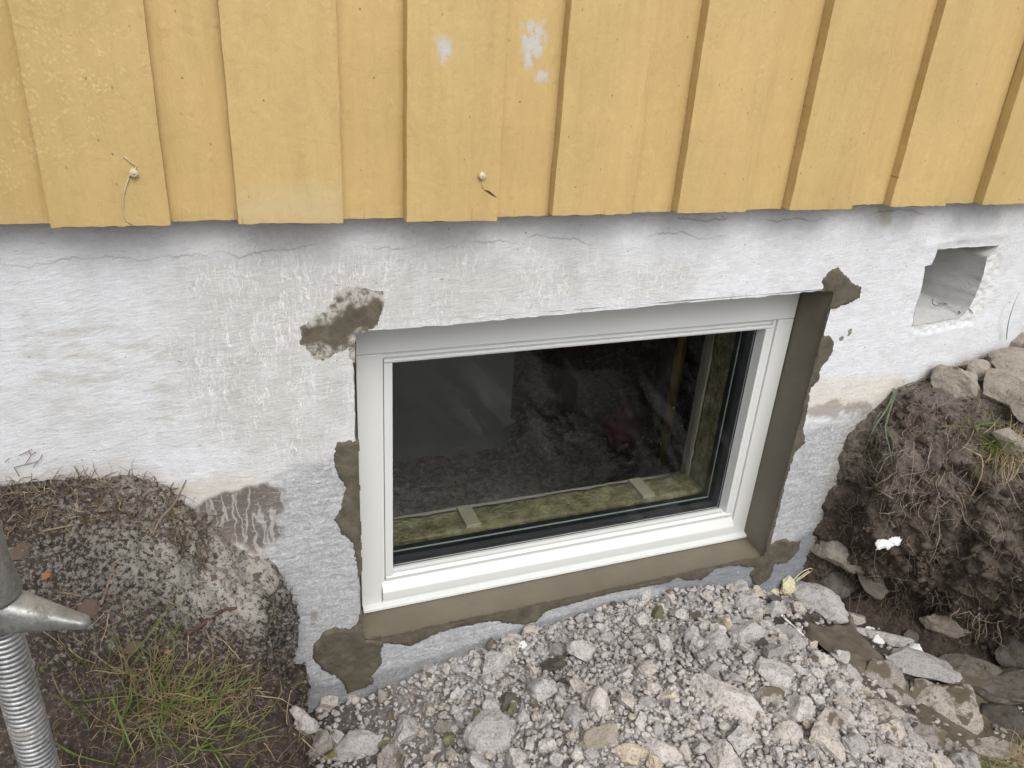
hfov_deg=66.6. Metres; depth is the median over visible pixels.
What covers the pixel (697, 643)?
stone
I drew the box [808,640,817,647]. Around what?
stone
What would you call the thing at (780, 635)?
stone
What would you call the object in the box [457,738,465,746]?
stone
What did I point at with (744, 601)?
rock
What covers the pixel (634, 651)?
stone
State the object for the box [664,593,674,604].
stone
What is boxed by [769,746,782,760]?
stone
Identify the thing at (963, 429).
bank litter
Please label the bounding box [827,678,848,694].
stone
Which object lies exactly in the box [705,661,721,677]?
stone
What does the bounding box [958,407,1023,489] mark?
grass tuft
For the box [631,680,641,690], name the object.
stone
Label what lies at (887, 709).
rock
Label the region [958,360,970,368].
rock
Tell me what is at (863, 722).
stone
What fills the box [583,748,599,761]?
stone
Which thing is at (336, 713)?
stone
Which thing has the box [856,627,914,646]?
rock
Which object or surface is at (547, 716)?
stone
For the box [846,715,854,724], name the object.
stone
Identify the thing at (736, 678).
stone
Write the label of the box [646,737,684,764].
rock
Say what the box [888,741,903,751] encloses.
stone
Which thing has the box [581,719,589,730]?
stone
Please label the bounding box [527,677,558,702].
stone
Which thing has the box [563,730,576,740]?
stone
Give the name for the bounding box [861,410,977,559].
root tangle
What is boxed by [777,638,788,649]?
stone
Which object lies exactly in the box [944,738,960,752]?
stone
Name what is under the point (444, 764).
stone
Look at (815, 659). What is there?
stone
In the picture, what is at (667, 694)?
rock
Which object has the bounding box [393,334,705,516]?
cellar floor
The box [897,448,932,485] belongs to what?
hanging root
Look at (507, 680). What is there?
stone
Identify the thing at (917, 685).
rock
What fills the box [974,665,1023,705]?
rock
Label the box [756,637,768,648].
stone
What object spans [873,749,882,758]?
stone
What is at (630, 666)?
stone
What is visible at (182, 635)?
fine roots
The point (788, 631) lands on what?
rock
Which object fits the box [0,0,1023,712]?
house
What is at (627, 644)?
stone
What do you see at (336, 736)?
stone
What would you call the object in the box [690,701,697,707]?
stone
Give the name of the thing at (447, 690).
stone
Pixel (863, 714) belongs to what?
stone
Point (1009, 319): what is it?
grass
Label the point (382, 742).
rock
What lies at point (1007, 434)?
rock
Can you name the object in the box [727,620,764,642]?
rock
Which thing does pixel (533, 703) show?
stone
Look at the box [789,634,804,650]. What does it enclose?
stone
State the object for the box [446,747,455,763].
stone
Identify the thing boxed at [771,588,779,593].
foam lump
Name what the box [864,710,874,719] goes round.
stone
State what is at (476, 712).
stone
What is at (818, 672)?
stone
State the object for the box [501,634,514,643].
stone
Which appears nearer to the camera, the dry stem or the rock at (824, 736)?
the rock at (824, 736)
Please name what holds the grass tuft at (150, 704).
on the ground at (88, 559)
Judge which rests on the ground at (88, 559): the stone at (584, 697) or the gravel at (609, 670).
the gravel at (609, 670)
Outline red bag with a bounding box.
[602,396,641,453]
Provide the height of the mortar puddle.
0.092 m
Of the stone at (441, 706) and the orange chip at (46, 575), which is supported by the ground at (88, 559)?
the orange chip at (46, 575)
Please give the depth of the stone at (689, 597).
1.83 m
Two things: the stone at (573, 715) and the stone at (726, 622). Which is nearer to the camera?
the stone at (573, 715)
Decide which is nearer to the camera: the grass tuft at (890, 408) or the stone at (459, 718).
the stone at (459, 718)
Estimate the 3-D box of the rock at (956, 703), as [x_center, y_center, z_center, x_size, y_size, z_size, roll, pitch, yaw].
[0.978,0.733,1.754,0.144,0.053,0.155,6,45,26]
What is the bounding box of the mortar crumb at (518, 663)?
[514,658,525,666]
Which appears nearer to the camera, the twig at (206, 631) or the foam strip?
the twig at (206, 631)
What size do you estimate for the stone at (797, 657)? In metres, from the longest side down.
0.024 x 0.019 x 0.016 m
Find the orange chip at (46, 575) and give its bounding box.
[41,572,50,579]
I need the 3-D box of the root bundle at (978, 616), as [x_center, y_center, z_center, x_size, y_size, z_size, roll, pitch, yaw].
[1.081,0.608,1.839,0.198,0.193,0.123,-6,27,-20]
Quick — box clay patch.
[912,661,1023,767]
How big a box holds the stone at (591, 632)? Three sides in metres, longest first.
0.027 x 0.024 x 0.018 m
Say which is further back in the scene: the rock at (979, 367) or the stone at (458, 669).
the rock at (979, 367)
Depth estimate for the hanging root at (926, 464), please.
1.72 m
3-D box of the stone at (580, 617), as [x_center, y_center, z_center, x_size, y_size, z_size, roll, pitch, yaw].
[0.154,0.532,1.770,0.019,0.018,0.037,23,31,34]
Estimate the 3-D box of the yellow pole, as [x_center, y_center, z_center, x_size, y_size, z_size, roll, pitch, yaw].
[0.732,-0.294,3.242,0.060,1.250,0.443,10,26,13]
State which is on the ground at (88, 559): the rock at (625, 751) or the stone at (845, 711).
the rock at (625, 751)
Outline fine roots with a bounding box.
[2,486,316,767]
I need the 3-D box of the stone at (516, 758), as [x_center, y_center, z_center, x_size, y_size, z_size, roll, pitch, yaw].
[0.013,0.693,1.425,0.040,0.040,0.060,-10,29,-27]
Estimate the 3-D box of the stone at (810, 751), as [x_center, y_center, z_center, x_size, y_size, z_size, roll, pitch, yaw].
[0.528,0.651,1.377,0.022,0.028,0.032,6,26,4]
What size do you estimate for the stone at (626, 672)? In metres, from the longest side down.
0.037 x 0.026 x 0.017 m
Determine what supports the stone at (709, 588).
on the gravel at (609, 670)
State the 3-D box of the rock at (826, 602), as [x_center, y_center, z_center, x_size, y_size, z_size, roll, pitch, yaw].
[0.775,0.563,1.985,0.176,0.085,0.131,12,55,24]
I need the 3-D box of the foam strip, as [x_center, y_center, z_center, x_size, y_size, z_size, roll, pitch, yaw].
[0.668,0.575,1.861,0.011,0.014,0.083,-8,28,-24]
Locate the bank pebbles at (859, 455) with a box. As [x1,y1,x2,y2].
[840,406,1009,651]
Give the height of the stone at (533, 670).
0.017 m
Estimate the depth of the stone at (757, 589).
1.94 m
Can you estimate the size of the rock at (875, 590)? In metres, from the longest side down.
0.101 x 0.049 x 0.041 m
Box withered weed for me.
[5,449,79,485]
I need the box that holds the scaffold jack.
[0,519,90,767]
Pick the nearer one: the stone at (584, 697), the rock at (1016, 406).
the stone at (584, 697)
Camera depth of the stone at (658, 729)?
1.41 m
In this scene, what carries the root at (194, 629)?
on the ground at (88, 559)
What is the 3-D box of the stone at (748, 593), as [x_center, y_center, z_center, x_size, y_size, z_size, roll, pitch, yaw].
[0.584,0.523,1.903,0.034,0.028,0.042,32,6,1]
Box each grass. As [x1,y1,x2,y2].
[61,597,339,767]
[1006,293,1018,339]
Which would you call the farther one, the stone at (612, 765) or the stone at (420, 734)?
the stone at (420, 734)
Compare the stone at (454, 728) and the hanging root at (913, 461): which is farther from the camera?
the hanging root at (913, 461)
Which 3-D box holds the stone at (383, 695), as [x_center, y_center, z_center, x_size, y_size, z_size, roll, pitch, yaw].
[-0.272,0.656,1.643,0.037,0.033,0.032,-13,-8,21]
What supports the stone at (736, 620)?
on the gravel at (609, 670)
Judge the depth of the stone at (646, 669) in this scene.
1.54 m
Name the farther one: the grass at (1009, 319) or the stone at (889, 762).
the grass at (1009, 319)
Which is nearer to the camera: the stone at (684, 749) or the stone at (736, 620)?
the stone at (684, 749)
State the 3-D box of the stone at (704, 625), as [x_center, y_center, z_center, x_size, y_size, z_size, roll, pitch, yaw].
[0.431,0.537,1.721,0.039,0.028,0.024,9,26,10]
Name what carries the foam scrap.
on the ground at (88, 559)
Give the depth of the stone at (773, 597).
1.93 m
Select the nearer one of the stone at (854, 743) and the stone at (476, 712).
the stone at (854, 743)
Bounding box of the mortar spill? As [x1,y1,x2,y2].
[860,674,915,706]
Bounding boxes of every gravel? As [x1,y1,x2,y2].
[310,583,1023,767]
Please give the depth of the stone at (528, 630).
1.72 m
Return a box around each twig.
[57,591,84,597]
[100,563,115,604]
[151,480,186,536]
[205,630,213,651]
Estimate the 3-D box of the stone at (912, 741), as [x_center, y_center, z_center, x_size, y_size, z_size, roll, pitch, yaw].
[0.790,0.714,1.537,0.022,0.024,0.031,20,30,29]
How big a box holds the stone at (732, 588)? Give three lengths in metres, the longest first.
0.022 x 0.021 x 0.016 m
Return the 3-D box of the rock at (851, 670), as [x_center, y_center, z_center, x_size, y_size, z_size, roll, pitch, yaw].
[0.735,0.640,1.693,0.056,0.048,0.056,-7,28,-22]
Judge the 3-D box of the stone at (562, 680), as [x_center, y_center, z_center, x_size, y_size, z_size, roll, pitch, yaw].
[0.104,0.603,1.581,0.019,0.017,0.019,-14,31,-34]
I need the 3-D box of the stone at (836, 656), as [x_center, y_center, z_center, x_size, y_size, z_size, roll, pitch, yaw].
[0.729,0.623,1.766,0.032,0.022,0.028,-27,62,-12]
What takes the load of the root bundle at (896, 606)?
hanging from the ground at (88, 559)
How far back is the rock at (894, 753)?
1.41 m
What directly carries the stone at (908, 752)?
on the gravel at (609, 670)
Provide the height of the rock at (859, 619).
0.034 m
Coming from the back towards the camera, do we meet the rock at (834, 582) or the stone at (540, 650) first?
the rock at (834, 582)
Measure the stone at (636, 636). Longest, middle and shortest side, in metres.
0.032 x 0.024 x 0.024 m
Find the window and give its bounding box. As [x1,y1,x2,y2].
[355,293,799,613]
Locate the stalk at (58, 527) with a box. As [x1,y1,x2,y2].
[42,523,82,531]
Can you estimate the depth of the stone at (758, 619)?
1.78 m
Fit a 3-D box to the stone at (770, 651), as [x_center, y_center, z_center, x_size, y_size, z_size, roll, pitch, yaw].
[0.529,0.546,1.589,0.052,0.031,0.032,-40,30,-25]
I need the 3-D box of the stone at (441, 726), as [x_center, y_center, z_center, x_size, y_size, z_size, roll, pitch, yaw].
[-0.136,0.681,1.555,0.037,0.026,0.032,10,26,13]
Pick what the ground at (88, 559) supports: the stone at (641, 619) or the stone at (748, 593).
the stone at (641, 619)
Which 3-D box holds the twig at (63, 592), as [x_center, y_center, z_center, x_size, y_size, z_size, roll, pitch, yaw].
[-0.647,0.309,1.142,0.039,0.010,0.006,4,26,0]
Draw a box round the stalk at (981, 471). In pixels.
[961,445,983,496]
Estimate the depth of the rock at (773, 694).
1.48 m
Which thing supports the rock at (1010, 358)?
on the ground at (88, 559)
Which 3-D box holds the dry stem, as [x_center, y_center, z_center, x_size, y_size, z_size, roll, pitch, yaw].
[1.032,-0.182,1.823,0.090,0.028,0.039,19,29,28]
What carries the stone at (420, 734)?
on the ground at (88, 559)
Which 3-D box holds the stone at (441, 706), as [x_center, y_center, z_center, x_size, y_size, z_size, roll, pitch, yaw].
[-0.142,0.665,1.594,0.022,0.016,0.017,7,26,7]
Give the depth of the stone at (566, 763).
1.38 m
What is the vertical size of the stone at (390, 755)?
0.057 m
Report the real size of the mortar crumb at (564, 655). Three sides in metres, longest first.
0.036 x 0.034 x 0.016 m
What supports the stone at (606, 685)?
on the gravel at (609, 670)
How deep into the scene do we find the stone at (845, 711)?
1.48 m
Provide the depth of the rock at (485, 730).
1.49 m
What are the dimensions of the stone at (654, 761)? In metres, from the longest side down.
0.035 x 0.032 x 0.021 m
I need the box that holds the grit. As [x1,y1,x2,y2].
[0,474,312,746]
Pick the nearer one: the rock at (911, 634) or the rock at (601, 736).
the rock at (601, 736)
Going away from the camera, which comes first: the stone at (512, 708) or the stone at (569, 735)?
the stone at (569, 735)
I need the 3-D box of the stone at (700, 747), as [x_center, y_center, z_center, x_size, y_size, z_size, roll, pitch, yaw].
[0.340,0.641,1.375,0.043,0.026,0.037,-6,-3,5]
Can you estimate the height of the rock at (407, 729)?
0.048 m
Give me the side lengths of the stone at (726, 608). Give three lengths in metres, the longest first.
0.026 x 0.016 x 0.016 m
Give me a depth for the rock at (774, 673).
1.53 m
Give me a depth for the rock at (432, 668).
1.68 m
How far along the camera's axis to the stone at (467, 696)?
1.60 m
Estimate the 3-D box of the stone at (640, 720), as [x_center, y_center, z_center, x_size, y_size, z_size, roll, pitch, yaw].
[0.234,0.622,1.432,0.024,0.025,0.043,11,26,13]
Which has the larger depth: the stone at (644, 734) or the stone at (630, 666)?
the stone at (630, 666)
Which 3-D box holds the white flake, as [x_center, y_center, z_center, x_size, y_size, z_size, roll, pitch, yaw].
[0.895,0.625,1.903,0.030,0.013,0.025,15,53,22]
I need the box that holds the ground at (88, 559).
[0,347,1023,767]
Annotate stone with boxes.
[315,712,323,719]
[320,749,336,760]
[330,729,343,746]
[333,710,340,716]
[347,695,358,704]
[377,689,390,703]
[377,744,405,767]
[387,710,399,719]
[410,694,418,704]
[417,729,425,737]
[420,670,431,678]
[422,680,431,687]
[422,701,435,715]
[422,751,433,764]
[422,762,434,767]
[434,718,451,733]
[435,760,448,767]
[437,703,445,710]
[442,663,451,673]
[442,732,455,746]
[443,686,450,695]
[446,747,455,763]
[449,705,459,714]
[449,724,458,731]
[450,685,462,700]
[451,664,466,674]
[453,712,464,725]
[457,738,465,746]
[464,693,470,699]
[466,750,489,767]
[469,658,481,666]
[471,709,479,720]
[481,673,491,684]
[481,696,499,711]
[486,638,497,648]
[500,644,515,659]
[500,677,510,686]
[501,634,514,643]
[505,748,530,767]
[507,701,516,713]
[515,709,529,724]
[521,624,535,636]
[521,689,527,698]
[525,737,534,750]
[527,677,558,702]
[528,699,539,709]
[529,666,538,675]
[532,710,540,720]
[535,646,546,655]
[537,737,556,752]
[540,658,566,673]
[541,710,553,723]
[546,727,552,736]
[548,643,562,656]
[548,751,563,767]
[552,695,567,707]
[557,687,565,698]
[558,677,567,683]
[558,708,564,717]
[559,721,568,730]
[562,704,585,728]
[562,760,571,767]
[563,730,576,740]
[566,639,596,661]
[567,670,573,677]
[569,677,589,691]
[570,745,583,762]
[573,763,585,767]
[575,613,585,622]
[580,692,588,704]
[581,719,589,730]
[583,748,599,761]
[586,628,595,636]
[586,685,609,718]
[592,612,603,621]
[595,623,604,632]
[596,632,614,644]
[599,681,613,694]
[601,651,612,659]
[605,763,617,767]
[611,601,616,607]
[617,667,630,678]
[617,689,634,709]
[621,640,632,649]
[621,664,633,672]
[625,598,637,606]
[629,633,643,639]
[630,646,639,656]
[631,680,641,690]
[632,612,649,627]
[633,711,646,731]
[635,661,656,678]
[636,657,645,664]
[637,600,643,606]
[638,695,655,710]
[639,589,650,601]
[641,731,649,739]
[642,607,649,613]
[643,643,655,652]
[645,681,660,695]
[646,753,662,767]
[651,720,664,737]
[652,605,662,621]
[656,633,672,651]
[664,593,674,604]
[668,618,676,625]
[668,635,676,642]
[668,700,679,715]
[669,608,686,620]
[672,731,679,742]
[672,764,687,767]
[678,743,691,755]
[683,625,698,639]
[683,720,692,729]
[684,592,697,602]
[688,636,707,650]
[689,611,700,620]
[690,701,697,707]
[692,740,712,754]
[695,650,708,660]
[698,621,709,631]
[698,713,713,726]
[699,590,712,602]
[704,644,716,655]
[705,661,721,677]
[705,739,742,767]
[706,585,714,590]
[709,623,726,634]
[712,601,723,609]
[715,616,732,629]
[718,721,730,731]
[722,604,731,613]
[722,670,745,683]
[727,723,755,754]
[729,585,735,592]
[731,616,741,624]
[732,580,749,591]
[737,668,748,676]
[738,642,750,652]
[743,649,755,665]
[745,591,754,595]
[745,604,762,618]
[751,585,763,596]
[753,616,761,622]
[755,713,762,722]
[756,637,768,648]
[757,620,775,629]
[762,644,784,658]
[764,600,783,616]
[768,594,781,602]
[769,635,778,643]
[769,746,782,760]
[772,711,788,721]
[777,632,786,639]
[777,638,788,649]
[781,649,789,656]
[785,694,814,722]
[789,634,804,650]
[789,662,806,674]
[791,601,806,615]
[794,654,802,660]
[799,682,809,694]
[802,658,808,665]
[802,719,810,729]
[804,676,813,683]
[805,745,817,759]
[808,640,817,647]
[809,653,818,665]
[809,667,825,679]
[809,693,825,706]
[810,760,819,767]
[814,650,828,666]
[826,675,839,678]
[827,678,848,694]
[828,653,840,662]
[828,658,834,665]
[832,649,849,664]
[835,696,851,708]
[840,707,854,718]
[842,732,869,756]
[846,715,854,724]
[848,678,861,691]
[858,711,868,718]
[858,718,868,727]
[860,687,871,695]
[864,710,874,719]
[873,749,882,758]
[877,688,885,697]
[882,756,897,767]
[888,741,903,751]
[899,719,909,729]
[903,747,912,755]
[906,730,927,748]
[908,737,917,746]
[911,745,926,759]
[930,759,941,767]
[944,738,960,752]
[949,749,980,767]
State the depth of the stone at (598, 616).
1.76 m
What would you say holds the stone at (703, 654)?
on the gravel at (609, 670)
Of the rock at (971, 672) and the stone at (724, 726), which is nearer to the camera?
the stone at (724, 726)
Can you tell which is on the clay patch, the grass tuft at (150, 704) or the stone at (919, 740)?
the stone at (919, 740)
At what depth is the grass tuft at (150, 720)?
1.13 m
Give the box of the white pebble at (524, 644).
[519,640,526,647]
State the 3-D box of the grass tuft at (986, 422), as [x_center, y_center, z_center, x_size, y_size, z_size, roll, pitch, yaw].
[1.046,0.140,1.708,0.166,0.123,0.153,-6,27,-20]
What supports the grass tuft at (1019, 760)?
on the ground at (88, 559)
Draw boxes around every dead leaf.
[10,542,33,559]
[77,599,98,617]
[123,640,141,653]
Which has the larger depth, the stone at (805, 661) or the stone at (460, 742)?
the stone at (805, 661)
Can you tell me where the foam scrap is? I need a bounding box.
[875,536,901,549]
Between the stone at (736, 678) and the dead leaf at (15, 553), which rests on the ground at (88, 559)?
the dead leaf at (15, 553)
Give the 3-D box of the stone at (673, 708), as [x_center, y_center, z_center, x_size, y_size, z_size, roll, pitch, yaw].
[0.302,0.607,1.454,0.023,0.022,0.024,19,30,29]
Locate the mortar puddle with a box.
[803,614,883,674]
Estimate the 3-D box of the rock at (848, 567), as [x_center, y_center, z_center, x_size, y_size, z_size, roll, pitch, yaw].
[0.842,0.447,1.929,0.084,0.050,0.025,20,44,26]
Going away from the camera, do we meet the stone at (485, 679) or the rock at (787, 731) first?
the rock at (787, 731)
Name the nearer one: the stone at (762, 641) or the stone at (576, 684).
the stone at (576, 684)
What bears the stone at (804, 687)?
on the ground at (88, 559)
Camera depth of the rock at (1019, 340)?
1.91 m
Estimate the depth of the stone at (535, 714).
1.49 m
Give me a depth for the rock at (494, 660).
1.66 m
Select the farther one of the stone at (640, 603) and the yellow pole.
the yellow pole
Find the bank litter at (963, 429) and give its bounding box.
[838,332,1023,546]
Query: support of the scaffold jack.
on the ground at (88, 559)
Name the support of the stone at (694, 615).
on the ground at (88, 559)
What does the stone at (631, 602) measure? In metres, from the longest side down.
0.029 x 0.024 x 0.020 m
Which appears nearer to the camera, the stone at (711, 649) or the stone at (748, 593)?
the stone at (711, 649)
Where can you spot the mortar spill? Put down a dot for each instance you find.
(890, 698)
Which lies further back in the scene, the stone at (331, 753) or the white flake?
the white flake
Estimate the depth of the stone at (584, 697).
1.50 m
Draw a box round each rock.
[289,705,318,734]
[306,729,333,758]
[318,695,338,710]
[333,729,381,762]
[377,734,392,750]
[391,715,419,744]
[423,663,437,673]
[463,710,516,758]
[483,650,509,674]
[499,692,520,711]
[575,721,618,750]
[614,743,649,764]
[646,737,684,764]
[660,689,678,700]
[689,672,763,723]
[705,632,729,649]
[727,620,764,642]
[734,595,759,609]
[754,686,784,706]
[755,657,793,689]
[774,720,803,747]
[775,624,801,638]
[786,581,848,623]
[809,720,845,763]
[810,540,849,565]
[815,706,847,731]
[823,571,859,599]
[840,561,864,573]
[841,664,862,682]
[847,611,865,624]
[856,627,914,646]
[857,573,888,599]
[864,696,904,718]
[865,658,906,690]
[874,719,904,740]
[876,744,904,763]
[885,683,919,705]
[887,647,962,683]
[901,713,919,724]
[902,629,918,643]
[910,678,934,698]
[911,721,947,750]
[916,683,983,734]
[919,614,970,638]
[926,751,953,767]
[930,364,979,399]
[939,653,1001,689]
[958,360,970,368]
[965,359,993,382]
[966,736,1023,759]
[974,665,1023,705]
[980,703,1023,737]
[981,368,1023,406]
[987,347,1023,374]
[991,427,1023,454]
[994,632,1023,666]
[1005,397,1023,422]
[1009,333,1023,347]
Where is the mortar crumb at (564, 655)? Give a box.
[555,652,568,658]
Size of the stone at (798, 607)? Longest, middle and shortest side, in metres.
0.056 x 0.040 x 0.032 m
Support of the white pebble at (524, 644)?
on the gravel at (609, 670)
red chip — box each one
[211,574,216,581]
[252,573,259,580]
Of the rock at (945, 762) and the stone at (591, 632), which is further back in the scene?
the stone at (591, 632)
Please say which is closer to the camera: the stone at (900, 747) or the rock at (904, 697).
the stone at (900, 747)
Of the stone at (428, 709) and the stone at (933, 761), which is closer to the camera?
the stone at (933, 761)
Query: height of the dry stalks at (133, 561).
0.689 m
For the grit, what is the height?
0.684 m
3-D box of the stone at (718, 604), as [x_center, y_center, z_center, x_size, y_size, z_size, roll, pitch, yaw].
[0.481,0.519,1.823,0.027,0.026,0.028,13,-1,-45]
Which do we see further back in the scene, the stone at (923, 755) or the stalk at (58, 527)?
the stone at (923, 755)
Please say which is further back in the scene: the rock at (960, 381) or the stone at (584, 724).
the rock at (960, 381)
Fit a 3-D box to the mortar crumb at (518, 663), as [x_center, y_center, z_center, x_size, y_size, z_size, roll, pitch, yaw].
[0.016,0.604,1.677,0.027,0.013,0.038,-5,27,22]
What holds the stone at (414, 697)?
on the gravel at (609, 670)
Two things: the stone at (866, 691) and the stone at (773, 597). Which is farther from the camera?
the stone at (773, 597)
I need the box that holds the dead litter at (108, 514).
[0,460,226,576]
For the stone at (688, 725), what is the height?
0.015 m
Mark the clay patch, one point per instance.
(924, 716)
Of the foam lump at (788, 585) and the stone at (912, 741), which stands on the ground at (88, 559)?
the foam lump at (788, 585)
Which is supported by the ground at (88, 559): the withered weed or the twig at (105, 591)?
the twig at (105, 591)
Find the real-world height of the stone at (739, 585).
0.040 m
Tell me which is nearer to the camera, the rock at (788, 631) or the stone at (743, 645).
the stone at (743, 645)
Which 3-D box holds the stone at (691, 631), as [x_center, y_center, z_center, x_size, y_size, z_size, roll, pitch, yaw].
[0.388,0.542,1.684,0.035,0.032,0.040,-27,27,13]
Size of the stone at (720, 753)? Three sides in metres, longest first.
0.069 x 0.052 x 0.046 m
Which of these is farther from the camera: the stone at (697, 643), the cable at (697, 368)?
the cable at (697, 368)
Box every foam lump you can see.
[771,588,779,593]
[780,575,795,594]
[905,643,922,650]
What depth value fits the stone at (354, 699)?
1.64 m
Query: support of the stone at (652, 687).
on the gravel at (609, 670)
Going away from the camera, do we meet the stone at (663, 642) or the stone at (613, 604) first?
the stone at (663, 642)
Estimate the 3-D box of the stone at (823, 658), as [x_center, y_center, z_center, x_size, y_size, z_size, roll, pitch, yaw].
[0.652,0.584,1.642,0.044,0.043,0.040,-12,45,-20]
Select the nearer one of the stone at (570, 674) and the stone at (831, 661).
the stone at (570, 674)
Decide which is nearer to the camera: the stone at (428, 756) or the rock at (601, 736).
the rock at (601, 736)
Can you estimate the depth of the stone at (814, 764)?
1.34 m
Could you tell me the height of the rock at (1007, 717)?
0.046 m
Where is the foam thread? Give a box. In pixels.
[793,568,812,580]
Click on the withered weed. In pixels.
(33, 466)
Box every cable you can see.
[680,336,695,419]
[687,335,701,410]
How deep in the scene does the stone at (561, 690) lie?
1.54 m
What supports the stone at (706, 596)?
on the gravel at (609, 670)
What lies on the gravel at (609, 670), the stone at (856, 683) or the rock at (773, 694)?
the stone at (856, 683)
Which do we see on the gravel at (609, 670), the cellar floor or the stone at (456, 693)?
the stone at (456, 693)
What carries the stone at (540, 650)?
on the gravel at (609, 670)
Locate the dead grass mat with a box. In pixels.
[0,568,325,767]
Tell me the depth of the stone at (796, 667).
1.55 m
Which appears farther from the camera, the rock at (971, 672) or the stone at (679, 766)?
the rock at (971, 672)
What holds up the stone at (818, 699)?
on the gravel at (609, 670)
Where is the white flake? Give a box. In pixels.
[872,634,884,643]
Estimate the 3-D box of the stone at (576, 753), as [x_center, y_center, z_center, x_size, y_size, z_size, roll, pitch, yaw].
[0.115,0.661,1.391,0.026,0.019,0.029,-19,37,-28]
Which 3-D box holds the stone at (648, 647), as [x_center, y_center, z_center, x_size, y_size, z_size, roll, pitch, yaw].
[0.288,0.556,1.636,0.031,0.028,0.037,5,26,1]
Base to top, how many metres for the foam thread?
0.079 m
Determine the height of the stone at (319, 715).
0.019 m
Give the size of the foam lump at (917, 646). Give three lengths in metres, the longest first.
0.048 x 0.040 x 0.032 m
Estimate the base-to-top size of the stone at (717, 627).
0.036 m
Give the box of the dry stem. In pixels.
[932,298,972,314]
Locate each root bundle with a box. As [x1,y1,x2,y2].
[876,593,913,623]
[949,608,1009,649]
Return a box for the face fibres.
[811,398,1023,640]
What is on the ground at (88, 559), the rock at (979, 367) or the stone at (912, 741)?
the rock at (979, 367)
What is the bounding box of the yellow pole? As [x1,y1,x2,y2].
[656,336,685,464]
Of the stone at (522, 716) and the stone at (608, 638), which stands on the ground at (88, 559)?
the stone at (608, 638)
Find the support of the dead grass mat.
on the ground at (88, 559)
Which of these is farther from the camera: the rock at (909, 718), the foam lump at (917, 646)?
the foam lump at (917, 646)
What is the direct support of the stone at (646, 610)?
on the gravel at (609, 670)
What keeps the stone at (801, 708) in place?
on the gravel at (609, 670)
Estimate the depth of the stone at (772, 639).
1.66 m
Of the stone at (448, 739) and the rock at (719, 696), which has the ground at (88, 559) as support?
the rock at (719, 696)
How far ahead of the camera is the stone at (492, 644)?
1.71 m
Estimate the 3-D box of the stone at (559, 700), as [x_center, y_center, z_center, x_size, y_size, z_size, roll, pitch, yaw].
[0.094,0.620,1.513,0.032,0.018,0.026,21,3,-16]
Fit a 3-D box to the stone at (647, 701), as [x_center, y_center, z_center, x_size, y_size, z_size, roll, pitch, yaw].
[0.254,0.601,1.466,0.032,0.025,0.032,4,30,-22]
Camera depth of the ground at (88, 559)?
1.32 m
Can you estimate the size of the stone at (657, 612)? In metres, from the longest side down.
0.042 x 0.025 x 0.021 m
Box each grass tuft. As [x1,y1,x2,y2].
[39,590,290,767]
[51,619,288,767]
[865,374,930,465]
[938,408,1023,484]
[943,747,1017,767]
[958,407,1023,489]
[979,727,1023,767]
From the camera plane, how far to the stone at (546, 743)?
1.42 m
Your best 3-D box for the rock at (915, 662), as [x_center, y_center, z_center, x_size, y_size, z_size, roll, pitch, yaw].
[0.967,0.671,1.854,0.216,0.037,0.079,9,45,22]
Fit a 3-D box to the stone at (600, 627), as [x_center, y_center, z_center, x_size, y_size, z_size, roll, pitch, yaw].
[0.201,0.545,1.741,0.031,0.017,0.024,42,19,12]
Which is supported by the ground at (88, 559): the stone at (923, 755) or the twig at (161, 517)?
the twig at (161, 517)
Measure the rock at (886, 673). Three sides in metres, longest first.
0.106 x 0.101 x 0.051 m
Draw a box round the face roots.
[799,397,1023,654]
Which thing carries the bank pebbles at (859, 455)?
on the ground at (88, 559)
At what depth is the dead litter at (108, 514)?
1.23 m
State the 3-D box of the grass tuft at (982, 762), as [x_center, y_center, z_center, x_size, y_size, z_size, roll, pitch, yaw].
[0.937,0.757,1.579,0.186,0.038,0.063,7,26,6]
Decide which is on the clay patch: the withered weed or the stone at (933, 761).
the stone at (933, 761)
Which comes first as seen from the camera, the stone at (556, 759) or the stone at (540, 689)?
the stone at (556, 759)
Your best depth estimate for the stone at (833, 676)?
1.59 m
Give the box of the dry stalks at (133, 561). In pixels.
[41,467,312,767]
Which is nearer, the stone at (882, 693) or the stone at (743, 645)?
the stone at (743, 645)
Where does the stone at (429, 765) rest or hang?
on the ground at (88, 559)
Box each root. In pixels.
[185,607,236,635]
[266,583,280,598]
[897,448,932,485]
[909,441,913,489]
[915,441,931,485]
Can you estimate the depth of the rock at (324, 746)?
1.56 m
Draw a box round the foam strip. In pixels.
[780,614,803,635]
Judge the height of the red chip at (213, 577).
0.008 m
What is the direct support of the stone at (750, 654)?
on the gravel at (609, 670)
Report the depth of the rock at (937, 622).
1.91 m
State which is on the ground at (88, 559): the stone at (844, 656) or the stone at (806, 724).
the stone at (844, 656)
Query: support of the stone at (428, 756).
on the ground at (88, 559)
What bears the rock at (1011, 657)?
on the ground at (88, 559)
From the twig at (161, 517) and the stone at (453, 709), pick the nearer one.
the twig at (161, 517)
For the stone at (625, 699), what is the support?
on the gravel at (609, 670)

